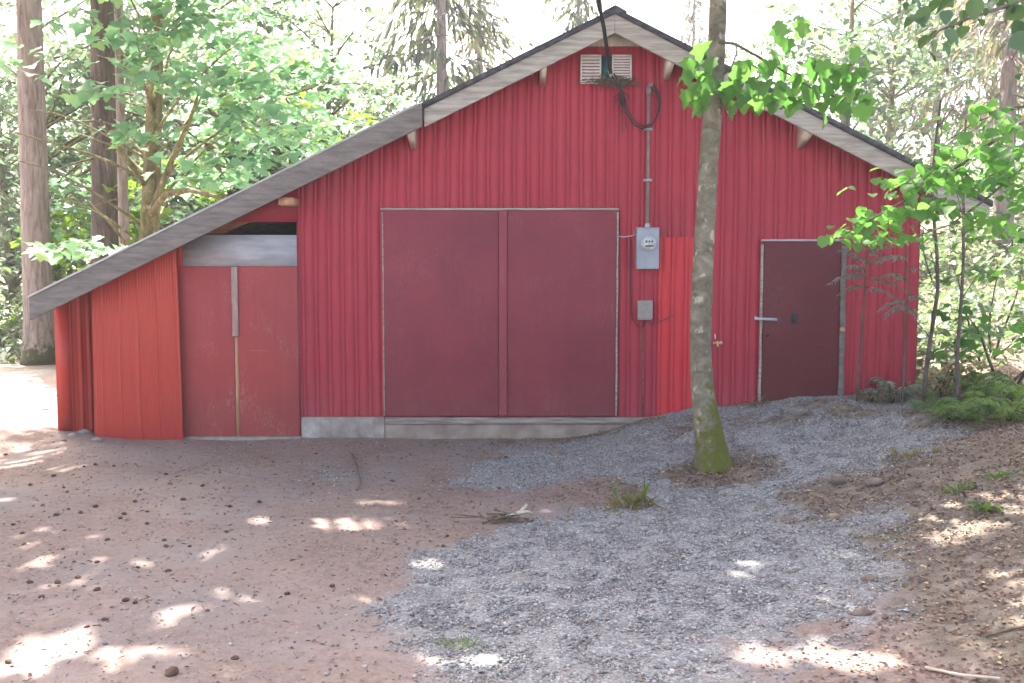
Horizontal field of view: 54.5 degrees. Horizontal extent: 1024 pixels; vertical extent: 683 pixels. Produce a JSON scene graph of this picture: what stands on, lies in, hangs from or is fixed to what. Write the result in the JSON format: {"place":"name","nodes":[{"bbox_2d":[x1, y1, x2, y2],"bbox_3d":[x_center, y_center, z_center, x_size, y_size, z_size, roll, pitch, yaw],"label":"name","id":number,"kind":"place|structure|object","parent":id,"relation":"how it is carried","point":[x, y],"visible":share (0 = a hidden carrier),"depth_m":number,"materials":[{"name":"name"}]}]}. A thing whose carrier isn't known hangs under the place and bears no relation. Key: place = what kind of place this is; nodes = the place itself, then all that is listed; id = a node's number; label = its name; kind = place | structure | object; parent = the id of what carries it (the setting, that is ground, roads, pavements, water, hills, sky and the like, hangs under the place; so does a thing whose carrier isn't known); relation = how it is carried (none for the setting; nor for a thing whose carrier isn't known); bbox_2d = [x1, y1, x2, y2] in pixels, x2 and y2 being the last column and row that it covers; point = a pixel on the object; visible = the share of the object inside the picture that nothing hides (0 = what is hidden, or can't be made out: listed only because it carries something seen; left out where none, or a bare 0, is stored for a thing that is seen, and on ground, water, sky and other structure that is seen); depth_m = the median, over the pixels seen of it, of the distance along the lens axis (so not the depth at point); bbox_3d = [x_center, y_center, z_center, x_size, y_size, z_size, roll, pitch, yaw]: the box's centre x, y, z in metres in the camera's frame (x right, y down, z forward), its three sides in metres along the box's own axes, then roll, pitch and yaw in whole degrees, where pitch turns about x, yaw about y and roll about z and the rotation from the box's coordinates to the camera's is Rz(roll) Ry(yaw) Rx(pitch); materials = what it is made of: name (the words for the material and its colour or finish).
{"place":"outdoors","nodes":[
{"label":"outdoors","id":0,"kind":"place"},
{"bbox_2d":[0,153,1023,682],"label":"ground","id":1,"kind":"structure","parent":0,"point":[28,401],"depth_m":7.04,"materials":[{"name":"soil"}]},
{"bbox_2d":[0,304,22,359],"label":"shrub","id":2,"kind":"object","parent":1,"relation":"on","point":[16,308],"visible":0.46,"depth_m":20.94,"materials":[{"name":"green plant"}]},
{"bbox_2d":[2,298,22,335],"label":"shrub","id":3,"kind":"object","parent":1,"relation":"on","point":[3,325],"visible":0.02,"depth_m":24.48,"materials":[{"name":"green plant"}]},
{"bbox_2d":[0,133,66,292],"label":"leafy tree","id":4,"kind":"object","parent":1,"relation":"on","point":[9,190],"depth_m":47.71,"materials":[{"name":"green wood"}]},
{"bbox_2d":[16,0,55,365],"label":"fir tree","id":5,"kind":"object","parent":1,"relation":"on","point":[38,340],"visible":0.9,"depth_m":19.62,"materials":[{"name":"brown plant"}]},
{"bbox_2d":[0,253,74,350],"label":"sapling maple","id":6,"kind":"object","parent":1,"relation":"on","point":[5,293],"visible":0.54,"depth_m":23.25,"materials":[{"name":"green plant"}]},
{"bbox_2d":[0,0,82,251],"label":"leafy tree","id":7,"kind":"object","parent":1,"relation":"on","point":[5,6],"visible":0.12,"depth_m":32.92,"materials":[{"name":"green wood"}]},
{"bbox_2d":[0,55,90,332],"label":"leafy tree","id":8,"kind":"object","parent":1,"relation":"on","point":[15,282],"visible":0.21,"depth_m":28.52,"materials":[{"name":"plant"}]},
{"bbox_2d":[0,78,90,278],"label":"leafy tree","id":9,"kind":"object","parent":1,"relation":"on","point":[8,174],"visible":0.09,"depth_m":28.89,"materials":[{"name":"green wood"}]},
{"bbox_2d":[0,205,139,332],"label":"sapling maple","id":10,"kind":"object","parent":1,"relation":"on","point":[67,217],"visible":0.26,"depth_m":21.05,"materials":[{"name":"green plant"}]},
{"bbox_2d":[0,0,142,270],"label":"leafy tree","id":11,"kind":"object","parent":1,"relation":"on","point":[52,13],"visible":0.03,"depth_m":34.24,"materials":[{"name":"green wood"}]},
{"bbox_2d":[10,36,143,221],"bbox_3d":[-16.642,-6.228,39.707,6.280,10.890,6.850,3,6,37],"label":"leafy tree","id":12,"kind":"object","parent":1,"relation":"on","point":[68,139],"visible":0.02,"depth_m":38.84,"materials":[{"name":"green wood"}]},
{"bbox_2d":[77,429,90,432],"bbox_3d":[-5.155,1.089,11.963,0.159,0.077,0.114,0,4,0],"label":"stone","id":13,"kind":"object","parent":1,"relation":"on","point":[84,431],"visible":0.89,"depth_m":11.94,"materials":[{"name":"stone"}]},
{"bbox_2d":[51,0,130,263],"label":"fir tree","id":14,"kind":"object","parent":1,"relation":"on","point":[102,171],"visible":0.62,"depth_m":18.58,"materials":[{"name":"brown plant"}]},
{"bbox_2d":[0,0,189,281],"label":"leafy tree","id":15,"kind":"object","parent":1,"relation":"on","point":[52,104],"visible":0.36,"depth_m":24.13,"materials":[{"name":"plant"}]},
{"bbox_2d":[91,437,102,441],"bbox_3d":[-4.824,1.146,11.548,0.123,0.066,0.122,4,6,44],"label":"stone","id":16,"kind":"object","parent":1,"relation":"on","point":[97,439],"visible":0.97,"depth_m":11.52,"materials":[{"name":"stone"}]},
{"bbox_2d":[9,34,210,278],"bbox_3d":[-10.193,-3.970,26.741,5.657,8.395,5.411,3,5,36],"label":"leafy tree","id":17,"kind":"object","parent":1,"relation":"on","point":[80,131],"visible":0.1,"depth_m":26.00,"materials":[{"name":"plant"}]},
{"bbox_2d":[86,5,145,246],"bbox_3d":[-7.115,-3.805,18.024,1.058,9.026,1.056,3,6,37],"label":"bare snag","id":18,"kind":"object","parent":1,"relation":"on","point":[122,199],"visible":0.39,"depth_m":18.05,"materials":[{"name":"brown wood"}]},
{"bbox_2d":[67,1,184,222],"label":"forest fir","id":19,"kind":"object","parent":1,"relation":"on","point":[128,17],"depth_m":41.10,"materials":[{"name":"green plant"}]},
{"bbox_2d":[48,0,236,238],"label":"leafy tree","id":20,"kind":"object","parent":1,"relation":"on","point":[134,140],"visible":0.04,"depth_m":32.12,"materials":[{"name":"plant"}]},
{"bbox_2d":[101,151,226,243],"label":"sapling maple","id":21,"kind":"object","parent":1,"relation":"on","point":[132,213],"visible":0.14,"depth_m":19.26,"materials":[{"name":"green plant"}]},
{"bbox_2d":[164,666,178,676],"bbox_3d":[-1.721,1.672,5.034,0.074,0.052,0.077,4,6,42],"label":"stone","id":22,"kind":"object","parent":1,"relation":"on","point":[172,671],"visible":1,"depth_m":5.01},
{"bbox_2d":[44,0,345,228],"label":"leafy tree","id":23,"kind":"object","parent":1,"relation":"on","point":[179,209],"visible":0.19,"depth_m":23.81,"materials":[{"name":"green wood"}]},
{"bbox_2d":[131,42,270,212],"bbox_3d":[-10.996,-5.304,33.786,6.193,9.845,5.678,0,4,1],"label":"leafy tree","id":24,"kind":"object","parent":1,"relation":"on","point":[185,174],"visible":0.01,"depth_m":32.91,"materials":[{"name":"green wood"}]},
{"bbox_2d":[0,0,421,264],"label":"broad maple","id":25,"kind":"object","parent":1,"relation":"on","point":[159,39],"visible":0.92,"depth_m":15.63,"materials":[{"name":"green plant"}]},
{"bbox_2d":[161,67,278,227],"bbox_3d":[-7.883,-3.760,27.948,4.992,7.744,5.219,4,6,44],"label":"leafy tree","id":26,"kind":"object","parent":1,"relation":"on","point":[195,144],"visible":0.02,"depth_m":26.95,"materials":[{"name":"plant"}]},
{"bbox_2d":[231,655,238,659],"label":"stone","id":27,"kind":"object","parent":1,"relation":"on","point":[234,657],"visible":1,"depth_m":5.21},
{"bbox_2d":[205,96,306,183],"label":"leafy tree","id":28,"kind":"object","parent":1,"relation":"on","point":[268,119],"visible":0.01,"depth_m":34.61,"materials":[{"name":"green wood"}]},
{"bbox_2d":[229,1,299,159],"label":"forest fir","id":29,"kind":"object","parent":1,"relation":"on","point":[255,33],"depth_m":44.00,"materials":[{"name":"green plant"}]},
{"bbox_2d":[191,46,356,192],"bbox_3d":[-6.140,-4.011,27.912,5.595,8.303,5.351,-2,5,-26],"label":"leafy tree","id":30,"kind":"object","parent":1,"relation":"on","point":[233,142],"visible":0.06,"depth_m":27.21,"materials":[{"name":"green wood"}]},
{"bbox_2d":[252,74,360,180],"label":"leafy tree","id":31,"kind":"object","parent":1,"relation":"on","point":[306,82],"visible":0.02,"depth_m":39.74,"materials":[{"name":"green wood"}]},
{"bbox_2d":[207,0,415,174],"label":"leafy tree","id":32,"kind":"object","parent":1,"relation":"on","point":[287,16],"visible":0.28,"depth_m":26.06,"materials":[{"name":"green wood"}]},
{"bbox_2d":[286,92,378,147],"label":"sapling maple","id":33,"kind":"object","parent":1,"relation":"on","point":[370,122],"visible":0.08,"depth_m":22.20,"materials":[{"name":"green plant"}]},
{"bbox_2d":[273,22,422,167],"bbox_3d":[-4.958,-4.998,30.737,5.676,9.842,6.191,-2,5,-22],"label":"leafy tree","id":34,"kind":"object","parent":1,"relation":"on","point":[367,36],"visible":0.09,"depth_m":29.88,"materials":[{"name":"green wood"}]},
{"bbox_2d":[351,453,361,490],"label":"twig","id":35,"kind":"object","parent":1,"relation":"on","point":[357,472],"visible":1,"depth_m":9.98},
{"bbox_2d":[331,63,436,130],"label":"leafy tree","id":36,"kind":"object","parent":1,"relation":"on","point":[409,70],"visible":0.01,"depth_m":37.02,"materials":[{"name":"plant"}]},
{"bbox_2d":[343,74,449,130],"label":"leafy tree","id":37,"kind":"object","parent":1,"relation":"on","point":[365,120],"visible":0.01,"depth_m":34.88,"materials":[{"name":"green wood"}]},
{"bbox_2d":[358,0,522,125],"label":"forest fir","id":38,"kind":"object","parent":1,"relation":"on","point":[428,55],"visible":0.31,"depth_m":29.33,"materials":[{"name":"green plant"}]},
{"bbox_2d":[433,631,488,650],"bbox_3d":[-0.263,1.640,5.452,0.298,0.063,0.172,2,5,25],"label":"weed tuft","id":39,"kind":"object","parent":1,"relation":"on","point":[465,640],"visible":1,"depth_m":5.45,"materials":[{"name":"plant"}]},
{"bbox_2d":[447,0,519,88],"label":"grey fir","id":40,"kind":"object","parent":1,"relation":"on","point":[489,42],"visible":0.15,"depth_m":35.03,"materials":[{"name":"green plant"}]},
{"bbox_2d":[451,509,533,522],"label":"bark scraps","id":41,"kind":"object","parent":1,"relation":"on","point":[500,516],"visible":1,"depth_m":8.13,"materials":[{"name":"wood"}]},
{"bbox_2d":[467,29,541,57],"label":"leafy tree","id":42,"kind":"object","parent":1,"relation":"on","point":[528,42],"visible":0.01,"depth_m":39.28,"materials":[{"name":"green wood"}]},
{"bbox_2d":[27,5,992,440],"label":"barn","id":43,"kind":"structure","parent":1,"relation":"on","point":[459,261],"depth_m":11.77,"materials":[{"name":"red paint"}]},
{"bbox_2d":[177,266,236,435],"bbox_3d":[-3.649,0.123,11.874,0.680,2.030,0.040,0,4,0],"label":"door","id":44,"kind":"structure","parent":43,"relation":"in","point":[207,342],"depth_m":11.85,"materials":[{"name":"red wood"}]},
{"bbox_2d":[237,266,299,435],"bbox_3d":[-2.904,0.123,11.874,0.715,2.030,0.040,0,4,0],"label":"door","id":45,"kind":"structure","parent":43,"relation":"in","point":[268,349],"depth_m":11.85,"materials":[{"name":"red wood"}]},
{"bbox_2d":[383,211,498,415],"bbox_3d":[-0.837,-0.327,11.817,1.357,2.439,0.038,0,4,0],"label":"door","id":46,"kind":"structure","parent":43,"relation":"in","point":[441,268],"depth_m":11.80,"materials":[{"name":"red paint"}]},
{"bbox_2d":[507,211,616,415],"bbox_3d":[0.587,-0.327,11.817,1.285,2.439,0.038,0,4,0],"label":"door","id":47,"kind":"structure","parent":43,"relation":"in","point":[561,265],"depth_m":11.80,"materials":[{"name":"red paint"}]},
{"bbox_2d":[575,74,639,91],"bbox_3d":[1.111,-3.015,11.552,0.769,0.216,0.164,0,4,0],"label":"twig nest","id":48,"kind":"object","parent":43,"relation":"attached to","point":[610,81],"visible":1,"depth_m":11.55,"materials":[{"name":"wood"}]},
{"bbox_2d":[596,0,660,136],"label":"power cable","id":49,"kind":"object","parent":43,"relation":"attached to","point":[623,99],"visible":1,"depth_m":11.54,"materials":[{"name":"black rubber"}]},
{"bbox_2d":[616,83,659,268],"bbox_3d":[1.479,-1.926,11.595,0.504,2.157,0.247,0,4,0],"label":"electric meter","id":50,"kind":"object","parent":43,"relation":"attached to","point":[647,246],"visible":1,"depth_m":11.65,"materials":[{"name":"grey paint"}]},
{"bbox_2d":[642,327,643,417],"bbox_3d":[1.565,0.432,11.883,0.028,1.213,0.014,0,4,0],"label":"ground wire","id":51,"kind":"object","parent":43,"relation":"attached to","point":[643,372],"visible":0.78,"depth_m":11.88,"materials":[{"name":"metal"}]},
{"bbox_2d":[630,240,673,326],"bbox_3d":[1.660,-0.682,11.772,0.536,1.035,0.080,0,4,0],"label":"junction box","id":52,"kind":"object","parent":43,"relation":"attached to","point":[645,310],"visible":1,"depth_m":11.76,"materials":[{"name":"beige plastic"}]},
{"bbox_2d":[713,334,722,347],"bbox_3d":[2.431,-0.009,11.802,0.096,0.155,0.111,-4,6,-40],"label":"garden tap","id":53,"kind":"object","parent":43,"relation":"attached to","point":[717,343],"visible":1,"depth_m":11.79,"materials":[{"name":"gold metal"}]},
{"bbox_2d":[754,242,840,400],"bbox_3d":[3.381,-0.131,11.811,1.005,2.102,0.083,0,4,0],"label":"door","id":54,"kind":"structure","parent":43,"relation":"in","point":[800,318],"depth_m":11.82,"materials":[{"name":"metal"}]},
{"bbox_2d":[0,359,1023,682],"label":"leaf litter","id":55,"kind":"object","parent":1,"relation":"on","point":[924,575],"visible":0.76,"depth_m":7.36,"materials":[{"name":"plant"}]},
{"bbox_2d":[0,158,1023,384],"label":"undergrowth","id":56,"kind":"object","parent":1,"relation":"on","point":[946,269],"visible":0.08,"depth_m":20.10,"materials":[{"name":"green plant"}]},
{"bbox_2d":[508,504,532,516],"bbox_3d":[0.024,1.396,8.206,0.303,0.116,0.076,0,4,0],"label":"driftwood","id":57,"kind":"object","parent":1,"relation":"on","point":[522,510],"visible":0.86,"depth_m":8.18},
{"bbox_2d":[549,450,561,454],"bbox_3d":[0.479,1.237,10.953,0.158,0.077,0.121,0,4,0],"label":"stone","id":58,"kind":"object","parent":1,"relation":"on","point":[556,452],"visible":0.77,"depth_m":10.92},
{"bbox_2d":[538,0,620,32],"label":"forest fir","id":59,"kind":"object","parent":1,"relation":"on","point":[577,18],"visible":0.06,"depth_m":32.85,"materials":[{"name":"green plant"}]},
{"bbox_2d":[546,498,679,528],"bbox_3d":[0.802,1.397,8.273,1.236,0.121,0.680,-1,4,-10],"label":"weed tuft","id":60,"kind":"object","parent":1,"relation":"on","point":[612,508],"visible":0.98,"depth_m":8.32,"materials":[{"name":"green plant"}]},
{"bbox_2d":[603,478,658,510],"bbox_3d":[1.010,1.289,8.504,0.508,0.265,0.374,0,4,0],"label":"weed tuft","id":61,"kind":"object","parent":1,"relation":"on","point":[636,500],"visible":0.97,"depth_m":8.48,"materials":[{"name":"green plant"}]},
{"bbox_2d":[673,0,708,46],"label":"grey fir","id":62,"kind":"object","parent":1,"relation":"on","point":[690,20],"visible":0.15,"depth_m":48.83,"materials":[{"name":"green plant"}]},
{"bbox_2d":[742,396,768,406],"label":"weed tuft","id":63,"kind":"object","parent":1,"relation":"on","point":[752,402],"visible":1,"depth_m":11.69,"materials":[{"name":"green plant"}]},
{"bbox_2d":[725,28,825,113],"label":"leafy tree","id":64,"kind":"object","parent":1,"relation":"on","point":[771,43],"visible":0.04,"depth_m":38.61,"materials":[{"name":"green wood"}]},
{"bbox_2d":[677,0,876,473],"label":"maple tree","id":65,"kind":"object","parent":1,"relation":"on","point":[710,93],"visible":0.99,"depth_m":9.35,"materials":[{"name":"grey plant"}]},
{"bbox_2d":[829,476,848,484],"bbox_3d":[2.870,1.226,8.730,0.172,0.094,0.146,4,6,41],"label":"stone","id":66,"kind":"object","parent":1,"relation":"on","point":[838,480],"visible":0.93,"depth_m":8.69,"materials":[{"name":"stone"}]},
{"bbox_2d":[725,0,979,221],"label":"leafy tree","id":67,"kind":"object","parent":1,"relation":"on","point":[869,50],"visible":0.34,"depth_m":25.06,"materials":[{"name":"plant"}]},
{"bbox_2d":[851,607,872,615],"bbox_3d":[2.060,1.602,5.866,0.127,0.066,0.097,1,5,17],"label":"stone","id":68,"kind":"object","parent":1,"relation":"on","point":[861,611],"visible":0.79,"depth_m":5.84,"materials":[{"name":"stone"}]},
{"bbox_2d":[827,234,906,400],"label":"dead sapling","id":69,"kind":"object","parent":1,"relation":"on","point":[858,267],"visible":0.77,"depth_m":11.21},
{"bbox_2d":[861,574,876,581],"bbox_3d":[2.316,1.540,6.463,0.105,0.055,0.088,0,4,0],"label":"stone","id":70,"kind":"object","parent":1,"relation":"on","point":[867,577],"visible":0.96,"depth_m":6.44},
{"bbox_2d":[809,0,931,163],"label":"leafy tree","id":71,"kind":"object","parent":1,"relation":"on","point":[870,132],"visible":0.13,"depth_m":46.59,"materials":[{"name":"plant"}]},
{"bbox_2d":[848,387,898,404],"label":"sword fern","id":72,"kind":"object","parent":1,"relation":"on","point":[873,398],"visible":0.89,"depth_m":11.33,"materials":[{"name":"green plant"}]},
{"bbox_2d":[864,477,883,485],"bbox_3d":[3.090,1.202,8.487,0.178,0.088,0.141,0,4,0],"label":"stone","id":73,"kind":"object","parent":1,"relation":"on","point":[871,481],"visible":0.97,"depth_m":8.45,"materials":[{"name":"stone"}]},
{"bbox_2d":[795,0,1000,176],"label":"leafy tree","id":74,"kind":"object","parent":1,"relation":"on","point":[892,124],"visible":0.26,"depth_m":33.08,"materials":[{"name":"plant"}]},
{"bbox_2d":[860,377,939,402],"bbox_3d":[4.418,0.572,11.503,0.883,0.299,0.960,0,4,0],"label":"sword fern","id":75,"kind":"object","parent":1,"relation":"on","point":[908,390],"visible":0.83,"depth_m":11.39,"materials":[{"name":"plant"}]},
{"bbox_2d":[876,225,930,405],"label":"dead sapling","id":76,"kind":"object","parent":1,"relation":"on","point":[899,307],"visible":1,"depth_m":10.92,"materials":[{"name":"wood"}]},
{"bbox_2d":[880,447,941,464],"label":"weed tuft","id":77,"kind":"object","parent":1,"relation":"on","point":[914,453],"visible":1,"depth_m":8.91,"materials":[{"name":"green plant"}]},
{"bbox_2d":[817,0,1023,252],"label":"vine maple","id":78,"kind":"object","parent":1,"relation":"on","point":[943,173],"visible":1,"depth_m":6.53,"materials":[{"name":"grey bark"},{"name":"bright green leaves"}]},
{"bbox_2d":[903,392,958,411],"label":"sword fern","id":79,"kind":"object","parent":1,"relation":"on","point":[924,403],"visible":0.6,"depth_m":10.74,"materials":[{"name":"plant"}]},
{"bbox_2d":[871,0,999,162],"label":"forest fir","id":80,"kind":"object","parent":1,"relation":"on","point":[915,117],"visible":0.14,"depth_m":43.35,"materials":[{"name":"green plant"}]},
{"bbox_2d":[907,84,977,401],"bbox_3d":[4.672,-1.008,10.890,0.758,3.577,0.653,0,4,0],"label":"sapling","id":81,"kind":"object","parent":1,"relation":"on","point":[932,326],"visible":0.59,"depth_m":10.97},
{"bbox_2d":[918,405,980,420],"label":"sword fern","id":82,"kind":"object","parent":1,"relation":"on","point":[936,408],"visible":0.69,"depth_m":10.04,"materials":[{"name":"plant"}]},
{"bbox_2d":[907,358,992,395],"bbox_3d":[4.978,0.417,11.363,1.048,0.485,0.846,0,4,0],"label":"leafy shrub","id":83,"kind":"object","parent":1,"relation":"on","point":[943,387],"visible":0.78,"depth_m":11.31,"materials":[{"name":"green plant"}]},
{"bbox_2d":[888,0,1023,256],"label":"grey fir","id":84,"kind":"object","parent":1,"relation":"on","point":[1007,94],"visible":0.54,"depth_m":23.62,"materials":[{"name":"green plant"}]},
{"bbox_2d":[940,478,973,493],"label":"weed tuft","id":85,"kind":"object","parent":1,"relation":"on","point":[967,487],"visible":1,"depth_m":7.82,"materials":[{"name":"plant"}]},
{"bbox_2d":[917,286,1003,355],"bbox_3d":[6.585,-0.316,15.592,2.005,1.122,1.331,4,6,39],"label":"leafy shrub","id":86,"kind":"object","parent":1,"relation":"on","point":[949,326],"visible":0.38,"depth_m":15.38,"materials":[{"name":"green plant"}]},
{"bbox_2d":[928,118,994,403],"bbox_3d":[4.737,-0.779,10.518,0.670,3.116,0.816,2,5,24],"label":"sapling","id":87,"kind":"object","parent":1,"relation":"on","point":[954,246],"visible":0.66,"depth_m":10.59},
{"bbox_2d":[925,666,999,679],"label":"twig","id":88,"kind":"object","parent":1,"relation":"on","point":[962,674],"visible":1,"depth_m":4.91,"materials":[{"name":"wood"}]},
{"bbox_2d":[906,0,1023,197],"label":"leafy tree","id":89,"kind":"object","parent":1,"relation":"on","point":[969,83],"visible":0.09,"depth_m":41.42,"materials":[{"name":"green wood"}]},
{"bbox_2d":[917,237,1023,361],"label":"leafy shrub","id":90,"kind":"object","parent":1,"relation":"on","point":[1017,309],"visible":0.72,"depth_m":13.62,"materials":[{"name":"green plant"}]},
{"bbox_2d":[928,372,1015,397],"bbox_3d":[5.155,0.493,10.987,0.934,0.258,1.026,0,4,0],"label":"sword fern","id":91,"kind":"object","parent":1,"relation":"on","point":[964,383],"visible":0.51,"depth_m":11.01,"materials":[{"name":"plant"}]},
{"bbox_2d":[933,390,1017,424],"bbox_3d":[4.639,0.665,10.007,0.874,0.292,0.978,4,6,43],"label":"sword fern","id":92,"kind":"object","parent":1,"relation":"on","point":[950,406],"visible":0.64,"depth_m":9.94,"materials":[{"name":"plant"}]},
{"bbox_2d":[928,218,1023,385],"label":"leafy shrub","id":93,"kind":"object","parent":1,"relation":"on","point":[974,332],"visible":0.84,"depth_m":11.14,"materials":[{"name":"plant"}]},
{"bbox_2d":[930,1,1023,150],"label":"leafy tree","id":94,"kind":"object","parent":1,"relation":"on","point":[964,46],"visible":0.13,"depth_m":27.71,"materials":[{"name":"green wood"}]},
{"bbox_2d":[962,500,1003,512],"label":"seedling","id":95,"kind":"object","parent":1,"relation":"on","point":[982,506],"visible":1,"depth_m":7.19,"materials":[{"name":"green plant"}]},
{"bbox_2d":[953,391,1023,422],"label":"sword fern","id":96,"kind":"object","parent":1,"relation":"on","point":[1006,409],"visible":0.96,"depth_m":9.62,"materials":[{"name":"plant"}]},
{"bbox_2d":[959,371,1023,407],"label":"sword fern","id":97,"kind":"object","parent":1,"relation":"on","point":[1005,389],"visible":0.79,"depth_m":10.56,"materials":[{"name":"plant"}]},
{"bbox_2d":[976,466,1023,482],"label":"weed tuft","id":98,"kind":"object","parent":1,"relation":"on","point":[999,474],"visible":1,"depth_m":7.87,"materials":[{"name":"plant"}]},
{"bbox_2d":[984,625,1023,636],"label":"twig","id":99,"kind":"object","parent":1,"relation":"on","point":[1003,630],"visible":1,"depth_m":5.33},
{"bbox_2d":[995,20,1023,110],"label":"forest fir","id":100,"kind":"object","parent":1,"relation":"on","point":[1022,86],"visible":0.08,"depth_m":36.66,"materials":[{"name":"green plant"}]},
{"bbox_2d":[0,388,1023,682],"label":"gravel","id":101,"kind":"structure","parent":0,"point":[654,522],"depth_m":7.12,"materials":[{"name":"gravel"}]},
{"bbox_2d":[0,383,1023,682],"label":"dirt crumbs","id":102,"kind":"object","parent":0,"point":[404,541],"visible":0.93,"depth_m":7.56,"materials":[{"name":"soil"}]},
{"bbox_2d":[0,0,1023,258],"label":"sky","id":103,"kind":"structure","parent":0,"point":[660,14],"materials":[{"name":"white"}]},
{"bbox_2d":[3,384,1023,682],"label":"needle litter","id":104,"kind":"object","parent":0,"point":[461,538],"visible":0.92,"depth_m":7.47,"materials":[{"name":"brown plant"}]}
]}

